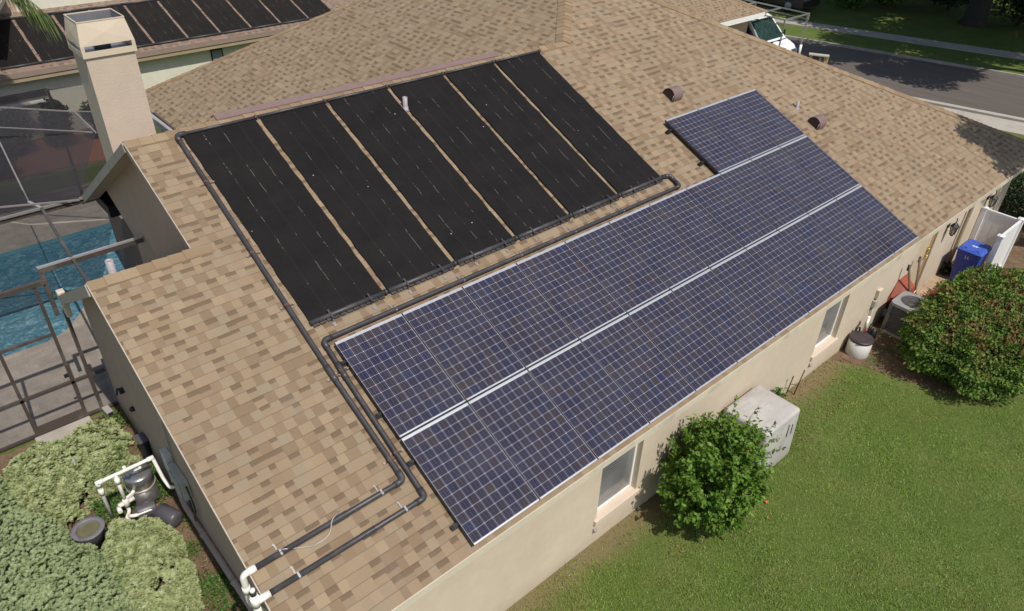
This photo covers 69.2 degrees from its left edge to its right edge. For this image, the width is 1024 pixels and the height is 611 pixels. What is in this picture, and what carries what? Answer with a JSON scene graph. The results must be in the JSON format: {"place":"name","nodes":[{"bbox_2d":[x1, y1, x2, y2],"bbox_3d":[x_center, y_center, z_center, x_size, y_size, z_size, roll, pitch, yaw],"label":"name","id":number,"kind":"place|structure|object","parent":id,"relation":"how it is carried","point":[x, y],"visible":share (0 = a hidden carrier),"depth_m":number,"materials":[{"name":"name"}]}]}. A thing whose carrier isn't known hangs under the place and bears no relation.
{"place":"outdoors","nodes":[
{"label":"outdoors","id":0,"kind":"place"},
{"bbox_2d":[0,0,353,96],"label":"neighbour house","id":1,"kind":"structure","parent":0,"point":[158,63],"depth_m":26.29,"materials":[{"name":"brown"}]},
{"bbox_2d":[0,16,41,69],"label":"pool heating mat","id":2,"kind":"object","parent":1,"relation":"on","point":[15,50],"visible":1,"depth_m":24.07,"materials":[{"name":"black plastic"}]},
{"bbox_2d":[13,11,74,62],"bbox_3d":[-15.527,-8.992,24.812,1.230,0.100,2.774,-26,61,-34],"label":"pool heating mat","id":3,"kind":"object","parent":1,"relation":"on","point":[57,49],"visible":0.71,"depth_m":24.68,"materials":[{"name":"black plastic"}]},
{"bbox_2d":[52,6,89,30],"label":"pool heating mat","id":4,"kind":"object","parent":1,"relation":"on","point":[59,16],"visible":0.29,"depth_m":25.77,"materials":[{"name":"black rubber"}]},
{"bbox_2d":[89,2,155,47],"bbox_3d":[-13.727,-9.857,26.143,1.230,0.100,2.774,-26,61,-34],"label":"pool heating mat","id":5,"kind":"object","parent":1,"relation":"on","point":[141,38],"visible":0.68,"depth_m":26.32,"materials":[{"name":"black plastic"}]},
{"bbox_2d":[124,0,189,44],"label":"pool heating mat","id":6,"kind":"object","parent":1,"relation":"on","point":[156,22],"visible":1,"depth_m":26.79,"materials":[{"name":"black plastic"}]},
{"bbox_2d":[159,0,221,38],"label":"pool heating mat","id":7,"kind":"object","parent":1,"relation":"on","point":[191,19],"visible":1,"depth_m":27.41,"materials":[{"name":"black rubber"}]},
{"bbox_2d":[210,48,223,60],"bbox_3d":[-10.949,-9.310,27.556,0.450,0.430,0.042,-26,43,-34],"label":"window","id":8,"kind":"structure","parent":1,"relation":"in","point":[217,53],"depth_m":27.51,"materials":[{"name":"glass"}]},
{"bbox_2d":[194,0,252,33],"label":"pool heating mat","id":9,"kind":"object","parent":1,"relation":"on","point":[223,16],"visible":1,"depth_m":28.02,"materials":[{"name":"black rubber"}]},
{"bbox_2d":[228,0,281,28],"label":"pool heating mat","id":10,"kind":"object","parent":1,"relation":"on","point":[255,14],"visible":1,"depth_m":28.62,"materials":[{"name":"black rubber"}]},
{"bbox_2d":[261,0,309,23],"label":"pool heating mat","id":11,"kind":"object","parent":1,"relation":"on","point":[285,11],"visible":0.94,"depth_m":29.23,"materials":[{"name":"black rubber"}]},
{"bbox_2d":[292,0,330,18],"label":"pool heating mat","id":12,"kind":"object","parent":1,"relation":"on","point":[310,9],"visible":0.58,"depth_m":29.86,"materials":[{"name":"black rubber"}]},
{"bbox_2d":[0,0,1023,610],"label":"ground","id":13,"kind":"structure","parent":0,"point":[922,18],"depth_m":12.69,"materials":[{"name":"green plant"}]},
{"bbox_2d":[0,223,110,257],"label":"pool basin","id":14,"kind":"object","parent":13,"relation":"in","point":[29,247],"visible":0.14,"depth_m":19.43,"materials":[{"name":"paint"}]},
{"bbox_2d":[0,226,124,356],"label":"pool water","id":15,"kind":"structure","parent":14,"relation":"in","point":[22,318],"depth_m":17.98,"materials":[{"name":"blue liquid"}]},
{"bbox_2d":[0,201,118,447],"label":"pool deck","id":16,"kind":"structure","parent":13,"relation":"on","point":[36,369],"depth_m":15.19,"materials":[{"name":"grey concrete"}]},
{"bbox_2d":[0,84,175,451],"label":"pool cage","id":17,"kind":"object","parent":16,"relation":"on","point":[51,151],"visible":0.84,"depth_m":15.80,"materials":[{"name":"grey metal"}]},
{"bbox_2d":[0,407,248,610],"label":"soil bed","id":18,"kind":"object","parent":13,"relation":"on","point":[134,448],"visible":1,"depth_m":11.94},
{"bbox_2d":[35,416,91,441],"bbox_3d":[-8.216,2.339,13.652,0.930,0.050,0.350,-26,43,-34],"label":"concrete step","id":19,"kind":"object","parent":18,"relation":"on","point":[61,432],"visible":0.49,"depth_m":13.62,"materials":[{"name":"beige concrete"}]},
{"bbox_2d":[0,474,141,610],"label":"hedge shrub","id":20,"kind":"object","parent":18,"relation":"on","point":[35,591],"visible":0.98,"depth_m":10.68,"materials":[{"name":"green plant"}]},
{"bbox_2d":[2,417,141,535],"bbox_3d":[-7.438,2.737,12.597,2.058,0.640,2.286,-26,43,-34],"label":"hedge shrub","id":21,"kind":"object","parent":18,"relation":"on","point":[52,480],"visible":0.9,"depth_m":12.41,"materials":[{"name":"green plant"}]},
{"bbox_2d":[70,516,106,549],"bbox_3d":[-6.572,3.603,11.592,0.484,0.384,0.484,-26,43,-34],"label":"plant pot","id":22,"kind":"object","parent":18,"relation":"on","point":[92,529],"visible":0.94,"depth_m":11.50,"materials":[{"name":"plastic"}]},
{"bbox_2d":[95,455,174,520],"bbox_3d":[-5.961,2.987,11.917,1.068,1.019,0.508,-26,43,-34],"label":"pvc plumbing","id":23,"kind":"object","parent":18,"relation":"on","point":[128,499],"visible":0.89,"depth_m":11.80,"materials":[{"name":"white plastic"}]},
{"bbox_2d":[122,463,161,506],"bbox_3d":[-6.140,2.958,12.285,0.480,0.680,0.482,-26,43,-34],"label":"pool filter","id":24,"kind":"object","parent":18,"relation":"on","point":[140,480],"visible":0.83,"depth_m":12.12,"materials":[{"name":"metal"}]},
{"bbox_2d":[134,432,151,462],"bbox_3d":[-6.454,2.515,13.039,0.155,0.540,0.270,-26,43,-34],"label":"pump","id":25,"kind":"object","parent":18,"relation":"on","point":[142,442],"visible":0.94,"depth_m":12.91,"materials":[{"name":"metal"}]},
{"bbox_2d":[101,514,204,610],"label":"hedge shrub","id":26,"kind":"object","parent":18,"relation":"on","point":[143,554],"visible":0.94,"depth_m":10.89,"materials":[{"name":"green plant"}]},
{"bbox_2d":[135,499,183,528],"bbox_3d":[-5.736,3.373,12.030,0.781,0.306,0.361,11,36,13],"label":"pool pump","id":27,"kind":"object","parent":18,"relation":"on","point":[169,514],"visible":0.84,"depth_m":11.93,"materials":[{"name":"grey plastic"}]},
{"bbox_2d":[85,409,246,610],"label":"ground cover","id":28,"kind":"object","parent":18,"relation":"on","point":[162,489],"visible":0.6,"depth_m":11.62,"materials":[{"name":"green plant"}]},
{"bbox_2d":[58,0,1023,610],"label":"house","id":29,"kind":"structure","parent":13,"relation":"on","point":[210,356],"depth_m":11.63,"materials":[{"name":"beige"}]},
{"bbox_2d":[55,288,72,317],"bbox_3d":[-7.559,-0.051,12.520,0.120,0.540,0.240,-26,43,-34],"label":"gutter end box","id":30,"kind":"object","parent":29,"relation":"attached to","point":[66,308],"visible":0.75,"depth_m":12.48,"materials":[{"name":"grey metal"}]},
{"bbox_2d":[105,258,116,273],"bbox_3d":[-5.327,-0.482,9.870,0.260,0.280,0.253,-26,43,-34],"label":"vent pipe","id":31,"kind":"object","parent":29,"relation":"on","point":[110,265],"visible":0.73,"depth_m":9.82,"materials":[{"name":"white plastic"}]},
{"bbox_2d":[157,414,196,520],"bbox_3d":[-5.086,2.454,11.154,0.160,2.156,1.010,-26,43,-34],"label":"control box","id":32,"kind":"object","parent":29,"relation":"attached to","point":[179,481],"visible":0.99,"depth_m":11.18,"materials":[{"name":"metal"}]},
{"bbox_2d":[175,489,253,610],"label":"wall conduit","id":33,"kind":"object","parent":29,"relation":"attached to","point":[221,561],"depth_m":11.24,"materials":[{"name":"grey plastic"}]},
{"bbox_2d":[183,115,387,327],"bbox_3d":[-3.314,-1.326,10.756,1.210,0.089,4.012,-26,67,-34],"label":"pool heating mat","id":34,"kind":"object","parent":29,"relation":"on","point":[317,265],"visible":1,"depth_m":10.71,"materials":[{"name":"black plastic"}]},
{"bbox_2d":[175,131,404,610],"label":"water pipe","id":35,"kind":"object","parent":29,"relation":"attached to","point":[337,519],"visible":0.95,"depth_m":9.22,"materials":[{"name":"plastic"}]},
{"bbox_2d":[211,52,498,120],"bbox_3d":[-2.493,-3.956,13.130,5.730,0.100,0.250,-26,43,-34],"label":"ridge vent","id":36,"kind":"object","parent":29,"relation":"attached to","point":[282,102],"visible":1,"depth_m":12.77,"materials":[{"name":"brown metal"}]},
{"bbox_2d":[257,99,456,294],"bbox_3d":[-2.392,-1.769,11.438,1.210,0.089,4.012,-26,67,-34],"label":"pool heating mat","id":37,"kind":"object","parent":29,"relation":"on","point":[396,246],"visible":1,"depth_m":11.40,"materials":[{"name":"black rubber"}]},
{"bbox_2d":[374,412,382,419],"bbox_3d":[2.653,-0.704,12.527,11.656,0.100,0.070,-26,67,-34],"label":"mounting rail","id":38,"kind":"object","parent":29,"relation":"attached to","point":[379,415],"visible":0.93,"depth_m":9.31,"materials":[{"name":"metal"}]},
{"bbox_2d":[334,314,465,438],"bbox_3d":[-1.458,0.877,9.720,1.056,0.051,1.559,-26,67,-34],"label":"solar panel","id":39,"kind":"object","parent":38,"relation":"attached to","point":[406,382],"visible":1,"depth_m":9.68,"materials":[{"name":"glass"}]},
{"bbox_2d":[402,287,524,401],"bbox_3d":[-0.666,0.497,10.305,1.056,0.051,1.559,-26,67,-34],"label":"solar panel","id":40,"kind":"object","parent":38,"relation":"attached to","point":[467,347],"visible":1,"depth_m":10.27,"materials":[{"name":"glass"}]},
{"bbox_2d":[462,263,578,368],"bbox_3d":[0.126,0.117,10.891,1.056,0.051,1.559,-26,67,-34],"label":"solar panel","id":41,"kind":"object","parent":38,"relation":"attached to","point":[523,317],"visible":1,"depth_m":10.86,"materials":[{"name":"glass"}]},
{"bbox_2d":[516,242,625,339],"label":"solar panel","id":42,"kind":"object","parent":38,"relation":"attached to","point":[574,292],"visible":1,"depth_m":11.44,"materials":[{"name":"glass"}]},
{"bbox_2d":[565,222,668,313],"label":"solar panel","id":43,"kind":"object","parent":38,"relation":"attached to","point":[620,269],"visible":1,"depth_m":12.03,"materials":[{"name":"glass"}]},
{"bbox_2d":[609,205,708,289],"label":"solar panel","id":44,"kind":"object","parent":38,"relation":"attached to","point":[664,251],"visible":1,"depth_m":12.62,"materials":[{"name":"glass"}]},
{"bbox_2d":[649,188,743,267],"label":"solar panel","id":45,"kind":"object","parent":38,"relation":"attached to","point":[696,226],"visible":1,"depth_m":13.20,"materials":[{"name":"glass"}]},
{"bbox_2d":[686,173,776,248],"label":"solar panel","id":46,"kind":"object","parent":38,"relation":"attached to","point":[733,211],"visible":1,"depth_m":13.79,"materials":[{"name":"glass"}]},
{"bbox_2d":[720,160,806,230],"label":"solar panel","id":47,"kind":"object","parent":38,"relation":"attached to","point":[762,193],"visible":1,"depth_m":14.38,"materials":[{"name":"glass"}]},
{"bbox_2d":[751,147,833,213],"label":"solar panel","id":48,"kind":"object","parent":38,"relation":"attached to","point":[788,175],"visible":1,"depth_m":14.96,"materials":[{"name":"glass"}]},
{"bbox_2d":[780,135,859,198],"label":"solar panel","id":49,"kind":"object","parent":38,"relation":"attached to","point":[820,166],"visible":1,"depth_m":15.55,"materials":[{"name":"glass"}]},
{"bbox_2d":[326,85,517,265],"bbox_3d":[-1.470,-2.211,12.119,1.210,0.089,4.012,-26,67,-34],"label":"pool heating mat","id":50,"kind":"object","parent":29,"relation":"on","point":[463,224],"visible":1,"depth_m":12.08,"materials":[{"name":"black rubber"}]},
{"bbox_2d":[449,522,459,531],"bbox_3d":[3.654,0.527,11.973,11.656,0.100,0.070,-26,67,-34],"label":"mounting rail","id":51,"kind":"object","parent":29,"relation":"attached to","point":[454,526],"visible":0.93,"depth_m":8.76,"materials":[{"name":"metal"}]},
{"bbox_2d":[400,403,538,545],"bbox_3d":[-0.513,2.039,9.196,1.056,0.050,1.559,-26,67,-34],"label":"solar panel","id":52,"kind":"object","parent":51,"relation":"attached to","point":[475,478],"visible":1,"depth_m":9.16,"materials":[{"name":"glass"}]},
{"bbox_2d":[468,370,597,500],"bbox_3d":[0.279,1.659,9.782,1.056,0.050,1.559,-26,67,-34],"label":"solar panel","id":53,"kind":"object","parent":51,"relation":"attached to","point":[538,439],"visible":1,"depth_m":9.74,"materials":[{"name":"glass"}]},
{"bbox_2d":[527,340,649,459],"bbox_3d":[1.071,1.278,10.368,1.056,0.050,1.559,-26,67,-34],"label":"solar panel","id":54,"kind":"object","parent":51,"relation":"attached to","point":[593,404],"visible":1,"depth_m":10.33,"materials":[{"name":"glass"}]},
{"bbox_2d":[580,314,695,423],"bbox_3d":[1.863,0.898,10.954,1.056,0.050,1.559,-26,67,-34],"label":"solar panel","id":55,"kind":"object","parent":51,"relation":"attached to","point":[647,377],"visible":1,"depth_m":10.92,"materials":[{"name":"glass"}]},
{"bbox_2d":[628,290,736,391],"bbox_3d":[2.655,0.517,11.540,1.056,0.050,1.559,-26,67,-34],"label":"solar panel","id":56,"kind":"object","parent":51,"relation":"attached to","point":[690,347],"visible":1,"depth_m":11.51,"materials":[{"name":"glass"}]},
{"bbox_2d":[671,269,774,362],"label":"solar panel","id":57,"kind":"object","parent":51,"relation":"attached to","point":[729,320],"visible":1,"depth_m":12.10,"materials":[{"name":"glass"}]},
{"bbox_2d":[710,249,808,336],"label":"solar panel","id":58,"kind":"object","parent":51,"relation":"attached to","point":[761,293],"visible":1,"depth_m":12.68,"materials":[{"name":"glass"}]},
{"bbox_2d":[746,231,839,312],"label":"solar panel","id":59,"kind":"object","parent":51,"relation":"attached to","point":[788,266],"visible":1,"depth_m":13.27,"materials":[{"name":"glass"}]},
{"bbox_2d":[779,215,867,291],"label":"solar panel","id":60,"kind":"object","parent":51,"relation":"attached to","point":[825,253],"visible":1,"depth_m":13.85,"materials":[{"name":"glass"}]},
{"bbox_2d":[808,199,894,271],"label":"solar panel","id":61,"kind":"object","parent":51,"relation":"attached to","point":[851,234],"visible":1,"depth_m":14.44,"materials":[{"name":"glass"}]},
{"bbox_2d":[836,185,917,253],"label":"solar panel","id":62,"kind":"object","parent":51,"relation":"attached to","point":[878,219],"visible":1,"depth_m":15.03,"materials":[{"name":"glass"}]},
{"bbox_2d":[249,174,680,610],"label":"water pipe","id":63,"kind":"object","parent":29,"relation":"attached to","point":[256,600],"visible":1,"depth_m":9.40,"materials":[{"name":"plastic"}]},
{"bbox_2d":[388,72,572,240],"bbox_3d":[-0.548,-2.654,12.801,1.210,0.089,4.012,-26,67,-34],"label":"pool heating mat","id":64,"kind":"object","parent":29,"relation":"on","point":[515,195],"visible":1,"depth_m":12.76,"materials":[{"name":"black rubber"}]},
{"bbox_2d":[444,60,621,217],"bbox_3d":[0.373,-3.097,13.483,1.210,0.089,4.012,-26,67,-34],"label":"pool heating mat","id":65,"kind":"object","parent":29,"relation":"on","point":[568,177],"visible":1,"depth_m":13.45,"materials":[{"name":"black rubber"}]},
{"bbox_2d":[494,49,664,197],"bbox_3d":[1.295,-3.540,14.165,1.210,0.089,4.012,-26,67,-34],"label":"pool heating mat","id":66,"kind":"object","parent":29,"relation":"on","point":[617,162],"visible":1,"depth_m":14.13,"materials":[{"name":"black rubber"}]},
{"bbox_2d":[593,444,639,525],"bbox_3d":[1.661,2.589,11.530,1.050,1.580,0.180,-26,43,-34],"label":"window","id":67,"kind":"structure","parent":29,"relation":"in","point":[616,478],"depth_m":11.80,"materials":[{"name":"white paint"}]},
{"bbox_2d":[663,85,682,101],"bbox_3d":[3.398,-4.474,15.594,0.296,0.219,0.319,-26,67,-34],"label":"roof vent","id":68,"kind":"object","parent":29,"relation":"on","point":[673,93],"visible":1,"depth_m":15.53,"materials":[{"name":"brown metal"}]},
{"bbox_2d":[808,114,826,129],"bbox_3d":[6.864,-4.137,16.643,0.296,0.218,0.319,-26,67,-34],"label":"roof vent","id":69,"kind":"object","parent":29,"relation":"on","point":[818,122],"visible":1,"depth_m":16.58,"materials":[{"name":"brown metal"}]},
{"bbox_2d":[810,299,842,360],"bbox_3d":[6.494,0.267,15.105,1.040,1.580,0.180,-26,43,-34],"label":"window","id":70,"kind":"structure","parent":29,"relation":"in","point":[831,314],"depth_m":15.42,"materials":[{"name":"white glass"}]},
{"bbox_2d":[869,288,883,315],"bbox_3d":[8.028,0.118,16.523,0.220,1.130,0.078,-26,43,-34],"label":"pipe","id":71,"kind":"object","parent":29,"relation":"attached to","point":[879,292],"visible":0.91,"depth_m":16.29,"materials":[{"name":"plastic"}]},
{"bbox_2d":[910,234,934,285],"bbox_3d":[9.630,-1.067,17.553,0.920,2.010,0.127,-26,43,-34],"label":"door","id":72,"kind":"structure","parent":29,"relation":"in","point":[925,246],"depth_m":17.61,"materials":[{"name":"beige metal"}]},
{"bbox_2d":[946,218,959,235],"bbox_3d":[10.484,-1.871,17.625,0.210,0.493,0.240,-26,43,-34],"label":"wall lantern","id":73,"kind":"object","parent":29,"relation":"attached to","point":[955,226],"depth_m":17.59,"materials":[{"name":"metal"}]},
{"bbox_2d":[986,190,998,207],"bbox_3d":[12.277,-2.732,18.951,0.210,0.493,0.240,-26,43,-34],"label":"wall lantern","id":74,"kind":"object","parent":29,"relation":"attached to","point":[993,200],"depth_m":18.93,"materials":[{"name":"metal"}]},
{"bbox_3d":[4.872,-3.348,15.362,3.276,0.100,0.070,-26,67,-34],"label":"mounting rail","id":75,"kind":"object","parent":29,"relation":"on","visible":0},
{"bbox_2d":[665,109,748,173],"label":"solar panel","id":76,"kind":"object","parent":75,"relation":"attached to","point":[709,143],"visible":1,"depth_m":14.88,"materials":[{"name":"glass"}]},
{"bbox_2d":[698,99,777,159],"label":"solar panel","id":77,"kind":"object","parent":75,"relation":"attached to","point":[738,128],"visible":1,"depth_m":15.48,"materials":[{"name":"glass"}]},
{"bbox_3d":[4.306,-4.044,15.676,3.276,0.100,0.070,-26,67,-34],"label":"mounting rail","id":78,"kind":"object","parent":29,"relation":"on","visible":0},
{"bbox_2d":[727,89,804,146],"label":"solar panel","id":79,"kind":"object","parent":78,"relation":"attached to","point":[767,117],"visible":1,"depth_m":16.07,"materials":[{"name":"glass"}]},
{"bbox_2d":[656,395,785,536],"bbox_3d":[3.368,2.542,12.056,2.519,2.102,1.798,-46,56,-47],"label":"hibiscus bush","id":80,"kind":"object","parent":13,"relation":"on","point":[718,459],"visible":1,"depth_m":11.51,"materials":[{"name":"green plant"}]},
{"bbox_2d":[723,385,799,470],"bbox_3d":[4.391,2.264,13.342,1.127,1.130,0.947,-26,43,-34],"label":"equipment cover","id":81,"kind":"object","parent":13,"relation":"on","point":[782,413],"visible":0.63,"depth_m":13.01,"materials":[{"name":"white plastic"}]},
{"bbox_2d":[742,0,819,12],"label":"shrub","id":82,"kind":"object","parent":13,"relation":"on","point":[797,4],"visible":0.88,"depth_m":42.15,"materials":[{"name":"plant"}]},
{"bbox_2d":[809,52,828,63],"bbox_3d":[12.842,-9.995,31.395,0.800,1.245,0.240,13,36,15],"label":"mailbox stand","id":83,"kind":"object","parent":13,"relation":"on","point":[817,56],"visible":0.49,"depth_m":31.07,"materials":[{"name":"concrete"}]},
{"bbox_2d":[831,0,866,9],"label":"street shrub","id":84,"kind":"object","parent":13,"relation":"on","point":[849,3],"visible":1,"depth_m":43.39,"materials":[{"name":"green plant"}]},
{"bbox_2d":[784,35,1023,77],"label":"kerb","id":85,"kind":"structure","parent":13,"relation":"on","point":[912,57],"depth_m":35.25,"materials":[{"name":"concrete"}]},
{"bbox_2d":[830,283,1023,397],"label":"mulch bed","id":86,"kind":"object","parent":13,"relation":"on","point":[889,351],"visible":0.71,"depth_m":16.00,"materials":[{"name":"soil"}]},
{"bbox_2d":[845,331,873,359],"bbox_3d":[7.546,0.859,16.123,0.510,0.441,0.510,-26,43,-34],"label":"brine tank","id":87,"kind":"object","parent":86,"relation":"on","point":[859,344],"visible":1,"depth_m":15.98,"materials":[{"name":"white plastic"}]},
{"bbox_2d":[855,316,876,339],"bbox_3d":[7.788,0.570,16.308,0.573,0.721,0.246,-17,39,-25],"label":"water valve","id":88,"kind":"object","parent":86,"relation":"on","point":[872,332],"visible":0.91,"depth_m":16.33,"materials":[{"name":"white plastic"}]},
{"bbox_2d":[885,256,921,308],"bbox_3d":[9.193,-0.308,17.005,0.932,1.438,0.644,-26,43,-34],"label":"wheelbarrow","id":89,"kind":"object","parent":86,"relation":"on","point":[904,283],"visible":0.45,"depth_m":16.97,"materials":[{"name":"red paint"}]},
{"bbox_2d":[880,291,928,340],"bbox_3d":[8.920,0.258,16.724,0.750,0.815,0.720,-26,43,-34],"label":"air conditioner","id":90,"kind":"object","parent":86,"relation":"on","point":[902,304],"visible":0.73,"depth_m":16.61,"materials":[{"name":"grey paint"}]},
{"bbox_2d":[893,262,1023,404],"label":"viburnum bush","id":91,"kind":"object","parent":86,"relation":"on","point":[948,301],"visible":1,"depth_m":15.22,"materials":[{"name":"green plant"}]},
{"bbox_2d":[932,0,969,10],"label":"street shrub","id":92,"kind":"object","parent":13,"relation":"on","point":[949,4],"visible":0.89,"depth_m":42.95,"materials":[{"name":"green plant"}]},
{"bbox_2d":[911,96,1023,122],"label":"kerb","id":93,"kind":"structure","parent":13,"relation":"on","point":[982,112],"depth_m":29.20,"materials":[{"name":"concrete"}]},
{"bbox_2d":[957,0,992,27],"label":"oak tree","id":94,"kind":"object","parent":13,"relation":"on","point":[976,13],"visible":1,"depth_m":40.50,"materials":[{"name":"brown plant"}]},
{"bbox_2d":[989,0,1023,25],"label":"street shrub","id":95,"kind":"object","parent":13,"relation":"on","point":[1017,6],"visible":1,"depth_m":40.55,"materials":[{"name":"green plant"}]},
{"bbox_2d":[513,361,1023,610],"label":"grass","id":96,"kind":"structure","parent":0,"point":[854,519],"depth_m":12.18,"materials":[{"name":"green plant"}]},
{"bbox_2d":[773,17,1023,59],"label":"pavement","id":97,"kind":"structure","parent":0,"point":[961,47],"depth_m":38.01,"materials":[{"name":"concrete"}]},
{"bbox_2d":[788,38,1023,117],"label":"road","id":98,"kind":"structure","parent":0,"point":[982,90],"depth_m":32.72,"materials":[{"name":"grey asphalt"}]},
{"bbox_2d":[745,0,809,53],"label":"parked van","id":99,"kind":"object","parent":98,"relation":"on","point":[766,28],"visible":0.3,"depth_m":32.57,"materials":[{"name":"white paint"}]},
{"bbox_2d":[916,261,988,324],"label":"side patio","id":100,"kind":"structure","parent":0,"point":[936,278],"depth_m":18.63,"materials":[{"name":"beige concrete"}]},
{"bbox_2d":[940,261,952,274],"bbox_3d":[11.120,-0.951,18.953,0.314,0.426,0.338,13,36,16],"label":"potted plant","id":101,"kind":"object","parent":100,"relation":"on","point":[945,270],"visible":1,"depth_m":18.93,"materials":[{"name":"green plant"}]},
{"bbox_2d":[949,239,991,279],"bbox_3d":[11.412,-1.053,18.550,0.710,1.021,0.580,-26,43,-34],"label":"recycling bin","id":102,"kind":"object","parent":100,"relation":"on","point":[971,252],"visible":0.84,"depth_m":18.26,"materials":[{"name":"blue plastic"}]},
{"bbox_2d":[969,205,1023,270],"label":"vinyl fence","id":103,"kind":"object","parent":100,"relation":"on","point":[997,232],"visible":0.69,"depth_m":18.97,"materials":[{"name":"white plastic"}]},
{"bbox_2d":[935,105,1023,135],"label":"pavement","id":104,"kind":"structure","parent":0,"point":[1010,126],"depth_m":28.30,"materials":[{"name":"concrete"}]},
{"bbox_2d":[999,198,1023,267],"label":"mulch path","id":105,"kind":"structure","parent":0,"point":[1015,258],"depth_m":19.99,"materials":[{"name":"soil"}]},
{"bbox_2d":[998,172,1023,229],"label":"hedge plant","id":106,"kind":"object","parent":105,"relation":"on","point":[1012,197],"visible":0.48,"depth_m":20.78,"materials":[{"name":"green plant"}]},
{"label":"garden mulch","id":107,"kind":"structure","parent":0,"visible":0},
{"bbox_2d":[3,0,62,43],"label":"palm tree","id":108,"kind":"object","parent":107,"relation":"on","point":[42,19],"visible":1,"depth_m":20.32,"materials":[{"name":"green plant"}]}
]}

